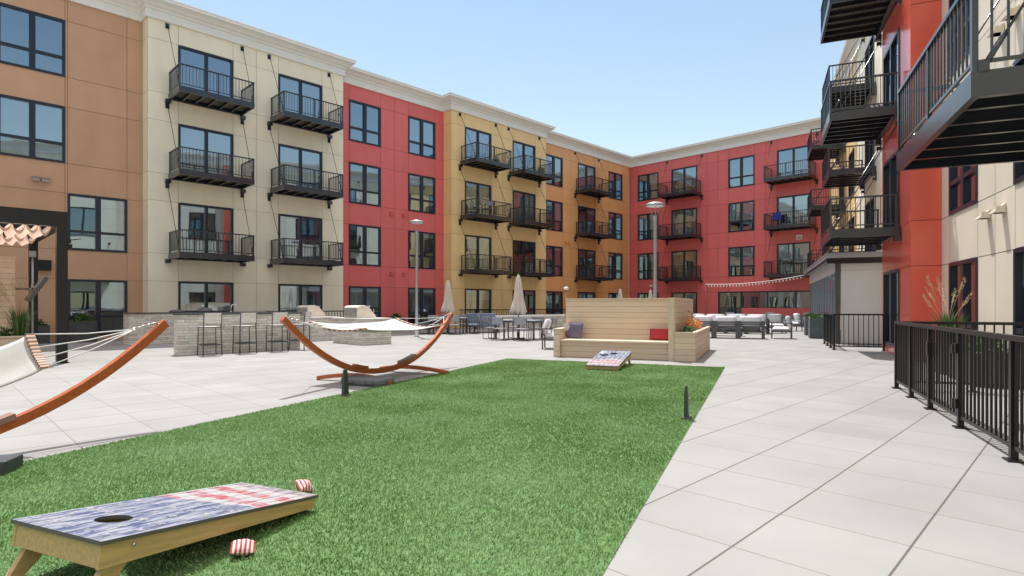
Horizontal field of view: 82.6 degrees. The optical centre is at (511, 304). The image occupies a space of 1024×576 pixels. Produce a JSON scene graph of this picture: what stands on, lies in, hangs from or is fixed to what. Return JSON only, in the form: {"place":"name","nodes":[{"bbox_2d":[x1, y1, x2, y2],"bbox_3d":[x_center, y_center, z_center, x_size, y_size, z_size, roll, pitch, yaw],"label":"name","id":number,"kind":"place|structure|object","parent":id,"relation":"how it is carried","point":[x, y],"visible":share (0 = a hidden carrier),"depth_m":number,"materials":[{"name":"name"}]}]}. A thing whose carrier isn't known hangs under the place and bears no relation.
{"place":"outdoors","nodes":[
{"label":"outdoors","id":0,"kind":"place"},
{"bbox_2d":[0,274,39,335],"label":"ornamental grass","id":1,"kind":"object","parent":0,"point":[21,322],"depth_m":13.29,"materials":[{"name":"green plant"}]},
{"bbox_2d":[175,0,845,155],"label":"sky","id":2,"kind":"structure","parent":0,"point":[628,77],"materials":[{"name":"blue"}]},
{"bbox_2d":[0,324,1023,575],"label":"pavement","id":3,"kind":"structure","parent":0,"point":[798,452],"depth_m":5.67,"materials":[{"name":"grey concrete"}]},
{"bbox_2d":[0,256,15,333],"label":"wooden screen wall","id":4,"kind":"structure","parent":3,"relation":"on","point":[7,270],"depth_m":14.88,"materials":[{"name":"beige wood"}]},
{"bbox_2d":[16,276,48,300],"bbox_3d":[-12.676,-0.420,15.389,0.600,0.656,0.659,0,0,45],"label":"tilted heater","id":5,"kind":"object","parent":4,"relation":"attached to","point":[40,284],"visible":0.92,"depth_m":15.29,"materials":[{"name":"grey metal"}]},
{"bbox_2d":[0,454,22,474],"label":"weight bag","id":6,"kind":"object","parent":3,"relation":"on","point":[9,463],"visible":0.94,"depth_m":4.62,"materials":[{"name":"grey fabric"}]},
{"bbox_2d":[29,251,35,332],"bbox_3d":[-12.950,-0.060,15.750,0.100,2.780,0.140,0,0,45],"label":"conduit pole","id":7,"kind":"object","parent":3,"relation":"on","point":[32,254],"visible":0.78,"depth_m":15.73,"materials":[{"name":"grey metal"}]},
{"bbox_2d":[0,206,69,363],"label":"steel pergola","id":8,"kind":"object","parent":3,"relation":"on","point":[31,228],"visible":0.99,"depth_m":13.23,"materials":[{"name":"black metal"}]},
{"bbox_2d":[27,325,49,343],"bbox_3d":[-16.468,1.020,19.850,0.600,0.620,1.100,0,0,45],"label":"planter box","id":9,"kind":"object","parent":3,"relation":"on","point":[43,339],"visible":0.31,"depth_m":19.91,"materials":[{"name":"grey"}]},
{"bbox_2d":[68,321,96,342],"bbox_3d":[-15.341,0.955,20.845,0.600,0.750,0.750,0,0,45],"label":"planter box","id":10,"kind":"object","parent":3,"relation":"on","point":[82,326],"visible":0.77,"depth_m":20.61,"materials":[{"name":"grey"}]},
{"bbox_2d":[0,320,168,433],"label":"hammock stand","id":11,"kind":"object","parent":3,"relation":"on","point":[9,421],"visible":1,"depth_m":5.74,"materials":[{"name":"brown wood"}]},
{"bbox_2d":[0,329,135,387],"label":"hammock","id":12,"kind":"object","parent":11,"relation":"hanging from","point":[22,358],"visible":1,"depth_m":5.33,"materials":[{"name":"white fabric"}]},
{"bbox_2d":[122,311,296,344],"bbox_3d":[-10.804,0.795,21.558,0.810,1.070,5.960,0,0,45],"label":"stone counter","id":13,"kind":"object","parent":3,"relation":"on","point":[131,320],"visible":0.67,"depth_m":19.68,"materials":[{"name":"grey stone"}]},
{"bbox_2d":[197,313,222,355],"bbox_3d":[-7.979,0.769,15.404,0.495,1.122,0.488,0,0,45],"label":"bar stool","id":14,"kind":"object","parent":3,"relation":"on","point":[207,319],"visible":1,"depth_m":15.32,"materials":[{"name":"white"}]},
{"bbox_2d":[172,312,300,355],"bbox_3d":[-7.711,0.780,16.588,0.480,1.100,3.360,0,0,45],"label":"stone counter","id":15,"kind":"object","parent":3,"relation":"on","point":[186,325],"visible":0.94,"depth_m":16.15,"materials":[{"name":"beige stone"}]},
{"bbox_2d":[232,312,256,353],"bbox_3d":[-7.345,0.769,16.043,0.495,1.122,0.488,0,0,41],"label":"bar stool","id":16,"kind":"object","parent":3,"relation":"on","point":[243,320],"visible":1,"depth_m":15.95,"materials":[{"name":"white metal"}]},
{"bbox_2d":[266,312,288,351],"bbox_3d":[-6.712,0.769,16.681,0.488,1.122,0.495,0,0,-42],"label":"bar stool","id":17,"kind":"object","parent":3,"relation":"on","point":[276,317],"visible":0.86,"depth_m":16.51,"materials":[{"name":"white metal"}]},
{"bbox_2d":[0,0,631,341],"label":"apartment wing","id":18,"kind":"structure","parent":3,"relation":"on","point":[167,155],"depth_m":25.54,"materials":[{"name":"beige paint"}]},
{"bbox_2d":[0,94,64,162],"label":"window","id":19,"kind":"structure","parent":18,"relation":"in","point":[31,129],"depth_m":20.52,"materials":[{"name":"black"}]},
{"bbox_2d":[0,2,64,76],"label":"window","id":20,"kind":"structure","parent":18,"relation":"in","point":[32,40],"depth_m":21.78,"materials":[{"name":"black"}]},
{"bbox_2d":[67,193,126,252],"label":"window","id":21,"kind":"structure","parent":18,"relation":"in","point":[100,223],"depth_m":23.47,"materials":[{"name":"black"}]},
{"bbox_2d":[68,279,126,334],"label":"window","id":22,"kind":"structure","parent":18,"relation":"in","point":[105,300],"depth_m":23.56,"materials":[{"name":"black"}]},
{"bbox_2d":[178,281,233,311],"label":"sliding door","id":23,"kind":"structure","parent":18,"relation":"in","point":[192,296],"depth_m":25.72,"materials":[{"name":"black"}]},
{"bbox_2d":[178,203,233,254],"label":"sliding door","id":24,"kind":"structure","parent":18,"relation":"in","point":[197,217],"depth_m":25.74,"materials":[{"name":"black"}]},
{"bbox_2d":[178,124,233,175],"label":"sliding door","id":25,"kind":"structure","parent":18,"relation":"in","point":[188,136],"depth_m":23.90,"materials":[{"name":"black"}]},
{"bbox_2d":[178,45,233,97],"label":"sliding door","id":26,"kind":"structure","parent":18,"relation":"in","point":[186,55],"depth_m":25.37,"materials":[{"name":"black"}]},
{"bbox_2d":[278,284,321,310],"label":"sliding door","id":27,"kind":"structure","parent":18,"relation":"in","point":[290,296],"depth_m":28.57,"materials":[{"name":"black"}]},
{"bbox_2d":[278,214,321,259],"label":"sliding door","id":28,"kind":"structure","parent":18,"relation":"in","point":[289,226],"depth_m":28.65,"materials":[{"name":"black"}]},
{"bbox_2d":[278,143,321,188],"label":"sliding door","id":29,"kind":"structure","parent":18,"relation":"in","point":[287,154],"depth_m":26.70,"materials":[{"name":"black"}]},
{"bbox_2d":[278,73,321,118],"bbox_3d":[-9.621,-9.205,26.524,0.125,2.050,2.080,0,0,45],"label":"sliding door","id":30,"kind":"structure","parent":18,"relation":"in","point":[287,83],"depth_m":26.47,"materials":[{"name":"black"}]},
{"bbox_2d":[349,286,380,317],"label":"window","id":31,"kind":"structure","parent":18,"relation":"in","point":[358,295],"depth_m":29.82,"materials":[{"name":"black"}]},
{"bbox_2d":[349,224,380,266],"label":"window","id":32,"kind":"structure","parent":18,"relation":"in","point":[364,241],"depth_m":31.41,"materials":[{"name":"black"}]},
{"bbox_2d":[349,162,380,206],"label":"window","id":33,"kind":"structure","parent":18,"relation":"in","point":[364,180],"depth_m":31.34,"materials":[{"name":"black"}]},
{"bbox_2d":[349,99,380,146],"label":"window","id":34,"kind":"structure","parent":18,"relation":"in","point":[364,119],"depth_m":31.18,"materials":[{"name":"black"}]},
{"bbox_2d":[408,288,435,323],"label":"window","id":35,"kind":"structure","parent":18,"relation":"in","point":[426,296],"depth_m":33.68,"materials":[{"name":"black"}]},
{"bbox_2d":[408,230,435,269],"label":"window","id":36,"kind":"structure","parent":18,"relation":"in","point":[426,240],"depth_m":33.61,"materials":[{"name":"black"}]},
{"bbox_2d":[408,173,435,213],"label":"window","id":37,"kind":"structure","parent":18,"relation":"in","point":[421,189],"depth_m":32.79,"materials":[{"name":"black"}]},
{"bbox_2d":[408,116,435,158],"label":"window","id":38,"kind":"structure","parent":18,"relation":"in","point":[421,133],"depth_m":32.37,"materials":[{"name":"black"}]},
{"bbox_2d":[443,285,491,314],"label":"sliding door","id":39,"kind":"structure","parent":18,"relation":"in","point":[475,299],"depth_m":34.76,"materials":[{"name":"black"}]},
{"bbox_2d":[443,233,491,274],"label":"sliding door","id":40,"kind":"structure","parent":18,"relation":"in","point":[477,244],"depth_m":34.58,"materials":[{"name":"black"}]},
{"bbox_2d":[443,180,491,223],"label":"sliding door","id":41,"kind":"structure","parent":18,"relation":"in","point":[476,190],"depth_m":35.72,"materials":[{"name":"black"}]},
{"bbox_2d":[443,127,491,172],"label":"sliding door","id":42,"kind":"structure","parent":18,"relation":"in","point":[475,135],"depth_m":34.27,"materials":[{"name":"black"}]},
{"bbox_2d":[513,290,535,314],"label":"sliding door","id":43,"kind":"structure","parent":18,"relation":"in","point":[529,295],"depth_m":38.32,"materials":[{"name":"black"}]},
{"bbox_2d":[513,240,535,271],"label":"sliding door","id":44,"kind":"structure","parent":18,"relation":"in","point":[525,249],"depth_m":38.51,"materials":[{"name":"black"}]},
{"bbox_2d":[513,190,535,221],"bbox_3d":[0.745,-6.105,36.975,0.125,2.050,2.080,0,0,45],"label":"sliding door","id":45,"kind":"structure","parent":18,"relation":"in","point":[523,198],"depth_m":36.94,"materials":[{"name":"black"}]},
{"bbox_2d":[513,140,535,170],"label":"sliding door","id":46,"kind":"structure","parent":18,"relation":"in","point":[523,149],"depth_m":38.38,"materials":[{"name":"black"}]},
{"bbox_2d":[546,291,562,313],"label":"window","id":47,"kind":"structure","parent":18,"relation":"in","point":[554,299],"depth_m":41.42,"materials":[{"name":"black"}]},
{"bbox_2d":[546,245,562,275],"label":"window","id":48,"kind":"structure","parent":18,"relation":"in","point":[555,253],"depth_m":41.36,"materials":[{"name":"black"}]},
{"bbox_2d":[546,199,562,231],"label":"window","id":49,"kind":"structure","parent":18,"relation":"in","point":[555,206],"depth_m":40.37,"materials":[{"name":"black"}]},
{"bbox_2d":[546,154,562,187],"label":"window","id":50,"kind":"structure","parent":18,"relation":"in","point":[558,181],"depth_m":40.45,"materials":[{"name":"black"}]},
{"bbox_2d":[578,249,595,276],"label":"sliding door","id":51,"kind":"structure","parent":18,"relation":"in","point":[589,256],"depth_m":44.16,"materials":[{"name":"black"}]},
{"bbox_2d":[578,206,595,232],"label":"sliding door","id":52,"kind":"structure","parent":18,"relation":"in","point":[589,213],"depth_m":44.09,"materials":[{"name":"black"}]},
{"bbox_2d":[578,163,595,189],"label":"sliding door","id":53,"kind":"structure","parent":18,"relation":"in","point":[588,170],"depth_m":42.61,"materials":[{"name":"black"}]},
{"bbox_2d":[609,252,622,279],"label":"window","id":54,"kind":"structure","parent":18,"relation":"in","point":[615,259],"depth_m":45.90,"materials":[{"name":"black"}]},
{"bbox_2d":[609,212,622,239],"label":"window","id":55,"kind":"structure","parent":18,"relation":"in","point":[616,219],"depth_m":45.78,"materials":[{"name":"black"}]},
{"bbox_2d":[609,171,622,200],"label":"window","id":56,"kind":"structure","parent":18,"relation":"in","point":[617,178],"depth_m":45.58,"materials":[{"name":"black"}]},
{"bbox_2d":[300,316,333,340],"bbox_3d":[-7.643,0.890,22.395,2.060,0.880,1.160,0,0,45],"label":"stone counter","id":57,"kind":"object","parent":3,"relation":"on","point":[318,334],"visible":0.41,"depth_m":21.58,"materials":[{"name":"white stone"}]},
{"bbox_2d":[297,305,325,316],"bbox_3d":[-7.677,0.234,22.330,0.942,0.430,0.760,0,0,45],"label":"barbecue grill","id":58,"kind":"object","parent":57,"relation":"on","point":[315,311],"visible":0.89,"depth_m":22.02,"materials":[{"name":"beige metal"}]},
{"bbox_2d":[332,317,391,344],"bbox_3d":[-5.234,0.890,20.294,2.060,0.880,1.160,0,0,45],"label":"stone counter","id":59,"kind":"object","parent":3,"relation":"on","point":[359,338],"visible":0.76,"depth_m":19.68,"materials":[{"name":"white stone"}]},
{"bbox_2d":[344,305,375,317],"bbox_3d":[-5.269,0.234,20.230,0.942,0.430,0.760,0,0,45],"label":"barbecue grill","id":60,"kind":"object","parent":59,"relation":"on","point":[357,311],"visible":1,"depth_m":19.92,"materials":[{"name":"silver metal"}]},
{"bbox_2d":[0,358,724,575],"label":"lawn base","id":61,"kind":"object","parent":3,"relation":"on","point":[422,539],"visible":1,"depth_m":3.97,"materials":[{"name":"green plant"}]},
{"bbox_2d":[5,482,317,575],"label":"cornhole board","id":62,"kind":"object","parent":61,"relation":"on","point":[111,539],"visible":1,"depth_m":2.90,"materials":[{"name":"paint"}]},
{"bbox_2d":[230,539,254,555],"bbox_3d":[-1.421,1.276,3.079,0.118,0.075,0.112,7,6,-23],"label":"bean bag","id":63,"kind":"object","parent":61,"relation":"on","point":[241,547],"visible":1,"depth_m":3.05,"materials":[{"name":"red fabric"}]},
{"bbox_2d":[585,350,631,369],"bbox_3d":[2.083,1.175,12.397,0.670,0.301,1.421,0,0,23],"label":"cornhole board","id":64,"kind":"object","parent":61,"relation":"on","point":[614,360],"visible":0.91,"depth_m":12.16,"materials":[{"name":"paint"}]},
{"bbox_2d":[279,312,453,384],"bbox_3d":[-2.360,0.748,10.720,1.600,1.161,4.736,0,0,26],"label":"hammock stand","id":65,"kind":"object","parent":3,"relation":"on","point":[358,369],"visible":0.93,"depth_m":10.25,"materials":[{"name":"brown wood"}]},
{"bbox_2d":[300,317,445,332],"bbox_3d":[-2.361,0.368,10.721,1.209,0.227,4.047,0,0,26],"label":"hammock","id":66,"kind":"object","parent":65,"relation":"hanging from","point":[396,324],"visible":1,"depth_m":10.78,"materials":[{"name":"white fabric"}]},
{"bbox_2d":[341,375,393,386],"bbox_3d":[-2.417,1.264,9.717,0.800,0.128,0.482,0,0,23],"label":"weight bag","id":67,"kind":"object","parent":3,"relation":"on","point":[366,380],"visible":0.86,"depth_m":9.55,"materials":[{"name":"grey fabric"}]},
{"bbox_2d":[409,220,423,336],"bbox_3d":[-3.990,-1.113,24.400,0.630,4.885,0.630,0,0,0],"label":"lamp post","id":68,"kind":"object","parent":3,"relation":"on","point":[415,222],"visible":0.98,"depth_m":24.36,"materials":[{"name":"grey metal"}]},
{"bbox_2d":[440,279,454,333],"bbox_3d":[-2.965,0.070,26.901,0.652,2.520,0.650,0,0,-23],"label":"closed umbrella","id":69,"kind":"object","parent":3,"relation":"on","point":[448,305],"visible":0.94,"depth_m":26.78,"materials":[{"name":"beige fabric"}]},
{"bbox_2d":[466,313,499,332],"bbox_3d":[-1.374,0.865,27.925,1.476,0.930,0.877,0,0,17],"label":"outdoor loveseat","id":70,"kind":"object","parent":3,"relation":"on","point":[472,317],"visible":0.58,"depth_m":27.59,"materials":[{"name":"blue fabric"}]},
{"bbox_2d":[459,309,565,328],"bbox_3d":[1.175,0.795,36.717,2.250,1.070,11.220,0,0,45],"label":"metal fence","id":71,"kind":"object","parent":3,"relation":"on","point":[476,311],"visible":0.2,"depth_m":33.82,"materials":[{"name":"black metal"}]},
{"bbox_2d":[509,273,526,339],"bbox_3d":[0.235,0.055,22.501,0.652,2.550,0.650,0,0,-24],"label":"closed umbrella","id":72,"kind":"object","parent":3,"relation":"on","point":[518,306],"visible":0.98,"depth_m":22.38,"materials":[{"name":"beige fabric"}]},
{"bbox_2d":[489,314,565,331],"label":"stone wall","id":73,"kind":"structure","parent":3,"relation":"on","point":[561,320],"depth_m":30.49,"materials":[{"name":"grey stone"}]},
{"bbox_2d":[541,319,565,348],"bbox_3d":[1.301,0.879,17.703,0.799,0.902,0.780,0,0,9],"label":"outdoor armchair","id":74,"kind":"object","parent":3,"relation":"on","point":[546,327],"visible":0.7,"depth_m":17.46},
{"bbox_2d":[553,298,709,361],"bbox_3d":[3.463,0.580,16.098,3.504,1.500,4.140,0,0,23],"label":"built in bench","id":75,"kind":"object","parent":3,"relation":"on","point":[618,324],"visible":0.94,"depth_m":14.76,"materials":[{"name":"beige wood"}]},
{"bbox_2d":[567,322,583,338],"bbox_3d":[1.643,0.665,15.203,0.414,0.414,0.140,5,-12,30],"label":"cushion","id":76,"kind":"object","parent":75,"relation":"on","point":[575,330],"visible":1,"depth_m":15.13,"materials":[{"name":"purple fabric"}]},
{"bbox_2d":[650,329,667,339],"bbox_3d":[3.651,0.730,14.407,0.489,0.282,0.140,0,-14,20],"label":"cushion","id":77,"kind":"object","parent":75,"relation":"on","point":[658,334],"visible":0.85,"depth_m":14.35,"materials":[{"name":"red fabric"}]},
{"bbox_2d":[679,311,703,331],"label":"planter flowers","id":78,"kind":"object","parent":75,"relation":"in","point":[691,324],"visible":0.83,"depth_m":14.72,"materials":[{"name":"orange plant"}]},
{"bbox_2d":[645,202,664,297],"bbox_3d":[4.760,-1.048,19.400,0.630,4.755,0.630,0,0,0],"label":"lamp post","id":79,"kind":"object","parent":3,"relation":"on","point":[649,205],"visible":0.9,"depth_m":19.35,"materials":[{"name":"grey metal"}]},
{"bbox_2d":[629,117,827,324],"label":"apartment wing","id":80,"kind":"structure","parent":3,"relation":"on","point":[723,199],"depth_m":41.34,"materials":[{"name":"red paint"}]},
{"bbox_2d":[638,253,657,279],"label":"window","id":81,"kind":"structure","parent":80,"relation":"in","point":[645,261],"depth_m":46.15,"materials":[{"name":"black"}]},
{"bbox_2d":[638,212,657,240],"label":"window","id":82,"kind":"structure","parent":80,"relation":"in","point":[645,221],"depth_m":45.83,"materials":[{"name":"black"}]},
{"bbox_2d":[638,172,658,200],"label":"window","id":83,"kind":"structure","parent":80,"relation":"in","point":[647,183],"depth_m":46.19,"materials":[{"name":"black"}]},
{"bbox_2d":[671,292,696,313],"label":"sliding door","id":84,"kind":"structure","parent":80,"relation":"in","point":[688,295],"depth_m":43.45,"materials":[{"name":"black"}]},
{"bbox_2d":[671,250,696,277],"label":"sliding door","id":85,"kind":"structure","parent":80,"relation":"in","point":[688,257],"depth_m":45.62,"materials":[{"name":"black"}]},
{"bbox_2d":[671,208,696,234],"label":"sliding door","id":86,"kind":"structure","parent":80,"relation":"in","point":[689,215],"depth_m":43.41,"materials":[{"name":"black"}]},
{"bbox_2d":[671,165,696,192],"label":"sliding door","id":87,"kind":"structure","parent":80,"relation":"in","point":[688,172],"depth_m":45.46,"materials":[{"name":"black"}]},
{"bbox_2d":[728,246,754,276],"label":"window","id":88,"kind":"structure","parent":80,"relation":"in","point":[741,260],"depth_m":40.59,"materials":[{"name":"black"}]},
{"bbox_2d":[728,200,754,231],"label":"window","id":89,"kind":"structure","parent":80,"relation":"in","point":[741,215],"depth_m":40.56,"materials":[{"name":"black"}]},
{"bbox_2d":[728,155,754,187],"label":"window","id":90,"kind":"structure","parent":80,"relation":"in","point":[741,170],"depth_m":42.28,"materials":[{"name":"black"}]},
{"bbox_2d":[777,242,810,273],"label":"sliding door","id":91,"kind":"structure","parent":80,"relation":"in","point":[786,251],"depth_m":38.24,"materials":[{"name":"black"}]},
{"bbox_2d":[777,193,810,224],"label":"sliding door","id":92,"kind":"structure","parent":80,"relation":"in","point":[793,202],"depth_m":38.64,"materials":[{"name":"black"}]},
{"bbox_2d":[777,145,810,176],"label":"sliding door","id":93,"kind":"structure","parent":80,"relation":"in","point":[795,153],"depth_m":39.96,"materials":[{"name":"black"}]},
{"bbox_2d":[693,315,764,338],"bbox_3d":[8.182,0.879,23.542,3.720,0.901,0.880,0,0,23],"label":"outdoor sofa","id":94,"kind":"object","parent":3,"relation":"on","point":[749,324],"visible":0.62,"depth_m":22.93,"materials":[{"name":"grey fabric"}]},
{"bbox_2d":[693,314,768,333],"bbox_3d":[9.958,0.879,27.218,3.720,0.901,0.880,0,0,23],"label":"outdoor sofa","id":95,"kind":"object","parent":3,"relation":"on","point":[765,319],"visible":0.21,"depth_m":27.03,"materials":[{"name":"white fabric"}]},
{"bbox_2d":[771,316,792,338],"bbox_3d":[10.638,0.879,22.992,0.799,0.902,0.780,0,0,23],"label":"outdoor armchair","id":96,"kind":"object","parent":3,"relation":"on","point":[788,322],"visible":1,"depth_m":22.72,"materials":[{"name":"white fabric"}]},
{"bbox_2d":[808,318,822,338],"bbox_3d":[12.143,0.930,23.301,0.500,0.800,0.900,0,0,23],"label":"planter box","id":97,"kind":"object","parent":3,"relation":"on","point":[815,328],"visible":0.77,"depth_m":22.91,"materials":[{"name":"grey"}]},
{"bbox_2d":[803,251,881,343],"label":"garden pavilion","id":98,"kind":"structure","parent":3,"relation":"on","point":[861,281],"depth_m":19.58,"materials":[{"name":"grey"}]},
{"bbox_2d":[822,312,885,351],"bbox_3d":[10.621,0.795,18.241,1.370,1.070,3.050,0,0,23],"label":"metal fence","id":99,"kind":"object","parent":3,"relation":"on","point":[828,328],"visible":1,"depth_m":17.09,"materials":[{"name":"black metal"}]},
{"bbox_2d":[807,0,1023,360],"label":"apartment wing","id":100,"kind":"structure","parent":3,"relation":"on","point":[922,172],"depth_m":13.39,"materials":[{"name":"red paint"}]},
{"bbox_2d":[865,197,873,250],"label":"sliding door","id":101,"kind":"structure","parent":100,"relation":"in","point":[872,200],"depth_m":22.63,"materials":[{"name":"black"}]},
{"bbox_2d":[865,36,873,82],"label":"sliding door","id":102,"kind":"structure","parent":100,"relation":"in","point":[871,41],"depth_m":22.63,"materials":[{"name":"black"}]},
{"bbox_2d":[883,27,899,105],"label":"sliding door","id":103,"kind":"structure","parent":100,"relation":"in","point":[891,59],"depth_m":15.85,"materials":[{"name":"black"}]},
{"bbox_2d":[883,265,941,346],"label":"sliding door","id":104,"kind":"structure","parent":100,"relation":"in","point":[891,279],"depth_m":15.85,"materials":[{"name":"black"}]},
{"bbox_2d":[883,149,941,226],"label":"sliding door","id":105,"kind":"structure","parent":100,"relation":"in","point":[891,177],"depth_m":15.85,"materials":[{"name":"black"}]},
{"bbox_2d":[948,0,969,76],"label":"window","id":106,"kind":"structure","parent":100,"relation":"in","point":[950,2],"depth_m":12.24,"materials":[{"name":"black"}]},
{"bbox_2d":[948,165,977,215],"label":"window","id":107,"kind":"structure","parent":100,"relation":"in","point":[962,180],"depth_m":12.12,"materials":[{"name":"black"}]},
{"bbox_2d":[948,257,978,330],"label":"window","id":108,"kind":"structure","parent":100,"relation":"in","point":[967,268],"depth_m":12.08,"materials":[{"name":"black glass"}]},
{"bbox_2d":[1013,246,1023,353],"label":"window","id":109,"kind":"structure","parent":100,"relation":"in","point":[1018,253],"depth_m":9.57,"materials":[{"name":"black"}]},
{"bbox_2d":[1013,52,1023,184],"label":"window","id":110,"kind":"structure","parent":100,"relation":"in","point":[1018,167],"depth_m":9.57,"materials":[{"name":"black"}]},
{"bbox_2d":[891,321,1023,463],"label":"metal fence","id":111,"kind":"object","parent":3,"relation":"on","point":[908,355],"visible":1,"depth_m":6.08,"materials":[{"name":"black metal"}]},
{"bbox_2d":[902,321,1023,392],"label":"metal fence","id":112,"kind":"object","parent":3,"relation":"on","point":[972,325],"visible":0.34,"depth_m":8.85,"materials":[{"name":"black metal"}]},
{"bbox_2d":[952,352,1019,388],"bbox_3d":[8.017,1.055,9.946,0.600,0.550,1.400,0,0,23],"label":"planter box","id":113,"kind":"object","parent":3,"relation":"on","point":[989,369],"visible":0.13,"depth_m":9.34,"materials":[{"name":"black metal"}]},
{"bbox_2d":[923,276,972,345],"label":"ornamental grass","id":114,"kind":"object","parent":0,"point":[946,318],"depth_m":11.40,"materials":[{"name":"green plant"}]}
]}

